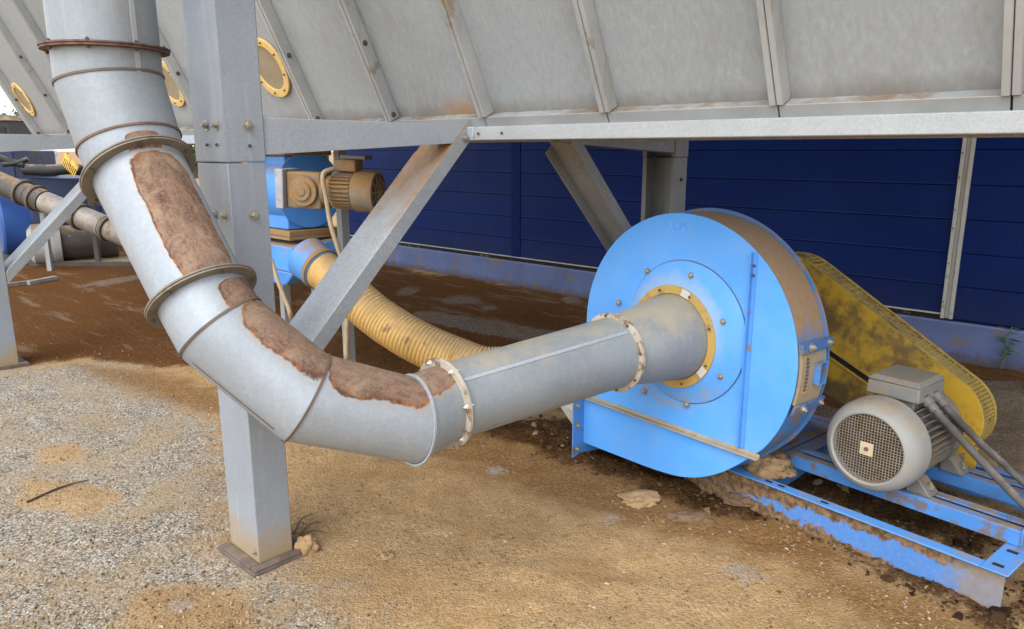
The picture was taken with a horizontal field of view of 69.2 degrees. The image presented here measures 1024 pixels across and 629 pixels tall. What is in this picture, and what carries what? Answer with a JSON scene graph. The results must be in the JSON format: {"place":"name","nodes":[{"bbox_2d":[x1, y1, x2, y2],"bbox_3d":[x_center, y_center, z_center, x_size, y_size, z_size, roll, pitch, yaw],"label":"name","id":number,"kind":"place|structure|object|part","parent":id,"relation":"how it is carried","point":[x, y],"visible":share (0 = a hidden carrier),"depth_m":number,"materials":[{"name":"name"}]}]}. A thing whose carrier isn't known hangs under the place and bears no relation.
{"place":"outdoors","nodes":[
{"label":"outdoors","id":0,"kind":"place"},
{"bbox_2d":[0,115,31,133],"bbox_3d":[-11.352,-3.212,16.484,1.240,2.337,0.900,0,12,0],"label":"building","id":1,"kind":"structure","parent":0,"point":[11,124],"depth_m":16.03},
{"bbox_3d":[-11.342,-3.076,16.098,0.980,1.937,0.011,0,13,0],"label":"door","id":2,"kind":"part","parent":1,"relation":"part of","materials":[{"name":"grey metal"}]},
{"bbox_2d":[40,150,58,163],"bbox_3d":[-9.375,-2.550,15.150,0.350,1.620,0.350,0,12,0],"label":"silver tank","id":3,"kind":"object","parent":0,"point":[56,157],"visible":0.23,"depth_m":14.99,"materials":[{"name":"metal"}]},
{"bbox_2d":[0,151,106,225],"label":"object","id":4,"kind":"object","parent":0,"point":[62,186],"visible":0.17,"depth_m":11.52,"materials":[{"name":"metal"}]},
{"bbox_2d":[20,163,83,175],"bbox_3d":[-6.953,-2.197,11.301,1.094,0.216,0.371,0,12,0],"label":"black pipe","id":5,"kind":"object","parent":4,"relation":"on","point":[44,170],"visible":0.73,"depth_m":11.23,"materials":[{"name":"rubber"}]},
{"bbox_2d":[0,154,24,167],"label":"thin pipe","id":6,"kind":"object","parent":5,"relation":"attached to","point":[7,159],"visible":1,"depth_m":11.02,"materials":[{"name":"grey metal"}]},
{"bbox_2d":[2,157,28,166],"bbox_3d":[-7.391,-2.272,11.052,0.347,0.147,0.070,-5,13,-21],"label":"thin pipe","id":7,"kind":"object","parent":5,"relation":"attached to","point":[14,163],"visible":1,"depth_m":11.03,"materials":[{"name":"grey metal"}]},
{"bbox_2d":[0,87,332,151],"label":"sky","id":8,"kind":"structure","parent":0,"point":[4,100],"materials":[{"name":"white"}]},
{"bbox_2d":[189,145,201,177],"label":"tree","id":9,"kind":"object","parent":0,"point":[195,172],"visible":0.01,"depth_m":43.05,"materials":[{"name":"green plant"}]},
{"bbox_2d":[0,152,1023,628],"bbox_3d":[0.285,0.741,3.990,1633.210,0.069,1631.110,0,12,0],"label":"ground","id":10,"kind":"structure","parent":0,"point":[80,314],"depth_m":3.33,"materials":[{"name":"brown soil"}]},
{"bbox_2d":[0,195,33,263],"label":"barrel","id":11,"kind":"object","parent":10,"relation":"on","point":[16,221],"visible":0.41,"depth_m":10.28,"materials":[{"name":"blue plastic"}]},
{"bbox_2d":[7,278,44,287],"bbox_3d":[-5.930,-0.377,8.977,0.060,0.054,0.495,7,14,29],"label":"batten","id":12,"kind":"object","parent":10,"relation":"on","point":[16,284],"visible":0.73,"depth_m":8.94,"materials":[{"name":"grey wood"}]},
{"bbox_2d":[0,105,67,153],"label":"tree","id":13,"kind":"object","parent":10,"relation":"on","point":[14,112],"visible":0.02,"depth_m":43.04,"materials":[{"name":"green plant"}]},
{"bbox_2d":[27,276,57,284],"bbox_3d":[-5.822,-0.422,9.191,0.060,0.050,0.411,3,13,14],"label":"batten","id":14,"kind":"object","parent":10,"relation":"on","point":[46,279],"visible":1,"depth_m":9.19,"materials":[{"name":"grey wood"}]},
{"bbox_2d":[0,134,85,369],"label":"support leg","id":15,"kind":"object","parent":10,"relation":"on","point":[40,236],"visible":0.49,"depth_m":5.58,"materials":[{"name":"metal"}]},
{"bbox_2d":[26,479,88,502],"bbox_3d":[-2.186,0.842,3.572,0.021,0.020,0.289,7,14,30],"label":"twig","id":16,"kind":"object","parent":10,"relation":"on","point":[36,497],"visible":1,"depth_m":3.54,"materials":[{"name":"brown plant"}]},
{"bbox_2d":[0,171,122,270],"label":"sloping duct","id":17,"kind":"object","parent":10,"relation":"on","point":[41,200],"visible":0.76,"depth_m":9.59,"materials":[{"name":"grey metal"}]},
{"bbox_2d":[26,224,131,265],"bbox_3d":[-5.989,-1.028,10.702,1.791,0.615,0.875,-2,13,-8],"label":"banded motor","id":18,"kind":"object","parent":10,"relation":"on","point":[70,246],"visible":0.4,"depth_m":10.49,"materials":[{"name":"grey metal"}]},
{"bbox_2d":[62,153,100,261],"bbox_3d":[-6.143,-1.498,10.548,0.759,1.558,0.105,9,15,35],"label":"slotted guard","id":19,"kind":"object","parent":10,"relation":"on","point":[95,238],"visible":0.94,"depth_m":10.45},
{"bbox_2d":[272,259,293,321],"bbox_3d":[-1.426,0.068,4.803,0.128,1.011,1.640,-3,13,-13],"label":"power cable","id":20,"kind":"object","parent":10,"relation":"on","point":[284,297],"visible":0.69,"depth_m":4.13,"materials":[{"name":"beige rubber"}]},
{"bbox_2d":[292,514,313,533],"bbox_3d":[-0.915,0.906,3.237,0.022,0.026,0.172,3,13,14],"label":"twig","id":21,"kind":"object","parent":10,"relation":"on","point":[297,525],"visible":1,"depth_m":3.22,"materials":[{"name":"brown wood"}]},
{"bbox_2d":[293,534,319,556],"bbox_3d":[-0.842,0.932,3.029,0.099,0.069,0.099,-10,16,-39],"label":"sawdust clod","id":22,"kind":"object","parent":10,"relation":"on","point":[306,544],"visible":0.95,"depth_m":3.01,"materials":[{"name":"beige wood"}]},
{"bbox_2d":[299,522,321,534],"bbox_3d":[-0.870,0.916,3.189,0.026,0.020,0.120,9,15,34],"label":"twig","id":23,"kind":"object","parent":10,"relation":"on","point":[304,529],"visible":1,"depth_m":3.19,"materials":[{"name":"brown wood"}]},
{"bbox_2d":[300,530,329,535],"bbox_3d":[-0.837,0.925,3.136,0.131,0.023,0.029,-2,13,-11],"label":"twig","id":24,"kind":"object","parent":10,"relation":"on","point":[305,533],"visible":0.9,"depth_m":3.14,"materials":[{"name":"brown wood"}]},
{"bbox_2d":[182,0,486,577],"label":"support leg","id":25,"kind":"object","parent":10,"relation":"on","point":[234,129],"visible":0.88,"depth_m":2.85,"materials":[{"name":"metal"}]},
{"bbox_2d":[0,0,1023,144],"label":"hopper","id":26,"kind":"object","parent":25,"relation":"on","point":[575,70],"visible":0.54,"depth_m":2.73,"materials":[{"name":"metal"}]},
{"bbox_2d":[11,83,35,115],"bbox_3d":[-4.919,-2.163,7.466,0.344,0.315,0.160,12,17,42],"label":"inspection window","id":27,"kind":"structure","parent":26,"relation":"in","point":[19,93],"depth_m":7.46,"materials":[{"name":"yellow metal"}]},
{"bbox_2d":[162,60,184,106],"bbox_3d":[-2.399,-1.617,5.176,0.344,0.315,0.160,12,17,42],"label":"inspection window","id":28,"kind":"structure","parent":26,"relation":"in","point":[175,96],"depth_m":5.18,"materials":[{"name":"yellow metal"}]},
{"bbox_2d":[257,38,289,96],"bbox_3d":[-1.392,-1.411,4.248,0.344,0.315,0.160,12,17,42],"label":"inspection window","id":29,"kind":"structure","parent":26,"relation":"in","point":[274,76],"depth_m":4.23,"materials":[{"name":"yellow metal"}]},
{"bbox_2d":[248,150,355,361],"bbox_3d":[-1.539,-0.353,5.195,0.881,1.640,0.552,11,17,40],"label":"rotary valve","id":30,"kind":"object","parent":26,"relation":"hanging from","point":[291,229],"visible":0.38,"depth_m":4.94,"materials":[{"name":"blue metal"}]},
{"bbox_2d":[275,155,385,212],"bbox_3d":[-1.087,-0.785,4.456,0.634,0.341,0.250,3,13,11],"label":"geared motor","id":31,"kind":"object","parent":30,"relation":"attached to","point":[351,184],"visible":0.88,"depth_m":4.38,"materials":[{"name":"brown metal"}]},
{"bbox_2d":[320,166,349,359],"bbox_3d":[-1.055,-0.151,4.621,0.155,1.519,0.989,-1,13,-7],"label":"power cable","id":32,"kind":"object","parent":31,"relation":"hanging from","point":[324,172],"visible":0.6,"depth_m":4.29,"materials":[{"name":"beige rubber"}]},
{"bbox_2d":[380,550,394,560],"bbox_3d":[-0.502,0.970,2.995,0.065,0.025,0.057,0,12,0],"label":"sawdust clod","id":33,"kind":"object","parent":10,"relation":"on","point":[387,555],"visible":1,"depth_m":2.98,"materials":[{"name":"beige wood"}]},
{"bbox_2d":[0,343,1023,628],"bbox_3d":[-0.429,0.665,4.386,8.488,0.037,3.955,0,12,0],"label":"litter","id":34,"kind":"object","parent":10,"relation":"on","point":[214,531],"visible":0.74,"depth_m":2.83,"materials":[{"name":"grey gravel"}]},
{"bbox_2d":[545,140,688,251],"bbox_3d":[0.597,-1.480,4.144,0.305,4.304,1.349,12,17,42],"label":"support leg","id":35,"kind":"object","parent":10,"relation":"on","point":[664,175],"visible":0.46,"depth_m":4.37,"materials":[{"name":"grey metal"}]},
{"bbox_2d":[617,489,661,507],"bbox_3d":[0.603,0.857,3.477,0.209,0.052,0.130,-4,13,-18],"label":"sawdust clod","id":36,"kind":"object","parent":10,"relation":"on","point":[640,498],"visible":1,"depth_m":3.45,"materials":[{"name":"beige wood"}]},
{"bbox_2d":[346,137,1023,371],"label":"warehouse wall","id":37,"kind":"structure","parent":10,"relation":"on","point":[924,237],"depth_m":6.30,"materials":[{"name":"metal"}]},
{"bbox_2d":[665,510,716,523],"bbox_3d":[0.790,0.893,3.296,0.228,0.045,0.106,0,12,0],"label":"sawdust clod","id":38,"kind":"object","parent":10,"relation":"on","point":[682,516],"visible":1,"depth_m":3.27,"materials":[{"name":"beige wood"}]},
{"bbox_2d":[561,208,833,477],"bbox_3d":[0.979,0.117,3.738,0.929,1.333,1.515,-11,17,-40],"label":"centrifugal fan","id":39,"kind":"object","parent":10,"relation":"on","point":[751,389],"visible":0.88,"depth_m":3.19},
{"bbox_2d":[37,0,707,465],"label":"suction duct","id":40,"kind":"object","parent":39,"relation":"attached to","point":[235,338],"visible":1,"depth_m":2.27,"materials":[{"name":"metal"}]},
{"bbox_2d":[288,238,498,366],"bbox_3d":[-0.481,0.010,4.263,1.839,0.822,0.494,4,13,17],"label":"flexible hose","id":41,"kind":"object","parent":39,"relation":"attached to","point":[377,316],"visible":0.44,"depth_m":4.16,"materials":[{"name":"yellow plastic"}]},
{"bbox_2d":[720,492,754,506],"bbox_3d":[1.061,0.844,3.416,0.199,0.044,0.125,0,12,0],"label":"sawdust clod","id":42,"kind":"object","parent":10,"relation":"on","point":[735,499],"visible":0.66,"depth_m":3.39,"materials":[{"name":"brown wood"}]},
{"bbox_2d":[487,415,1023,628],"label":"damp litter","id":43,"kind":"object","parent":10,"relation":"on","point":[1002,613],"visible":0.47,"depth_m":3.09,"materials":[{"name":"brown soil"}]},
{"bbox_2d":[670,414,1023,607],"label":"base frame","id":44,"kind":"object","parent":10,"relation":"on","point":[981,582],"visible":0.38,"depth_m":3.02,"materials":[{"name":"blue metal"}]},
{"bbox_2d":[743,450,797,479],"bbox_3d":[1.190,0.675,3.415,0.240,0.092,0.229,0,12,0],"label":"sawdust clod","id":45,"kind":"object","parent":44,"relation":"on","point":[776,464],"visible":0.84,"depth_m":3.35,"materials":[{"name":"beige wood"}]},
{"bbox_2d":[795,252,996,468],"bbox_3d":[1.719,0.179,3.752,0.167,0.907,1.295,-10,16,-38],"label":"belt guard","id":46,"kind":"object","parent":44,"relation":"on","point":[869,333],"visible":0.41,"depth_m":3.60,"materials":[{"name":"yellow metal"}]},
{"bbox_2d":[827,365,969,497],"bbox_3d":[1.712,0.464,3.216,0.724,0.458,0.396,-10,16,-38],"label":"electric motor","id":47,"kind":"object","parent":44,"relation":"on","point":[891,433],"visible":0.97,"depth_m":3.02,"materials":[{"name":"metal"}]},
{"bbox_2d":[932,409,1023,509],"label":"conduit","id":48,"kind":"object","parent":47,"relation":"attached to","point":[1014,495],"visible":1,"depth_m":2.98,"materials":[{"name":"grey metal"}]},
{"bbox_2d":[942,404,1023,486],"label":"conduit","id":49,"kind":"object","parent":47,"relation":"attached to","point":[958,420],"visible":1,"depth_m":3.06,"materials":[{"name":"grey metal"}]},
{"bbox_2d":[996,326,1021,368],"bbox_3d":[3.675,0.253,5.486,0.184,0.332,0.139,0,12,0],"label":"weed","id":50,"kind":"object","parent":10,"relation":"on","point":[1005,351],"visible":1,"depth_m":5.48,"materials":[{"name":"green plant"}]}
]}

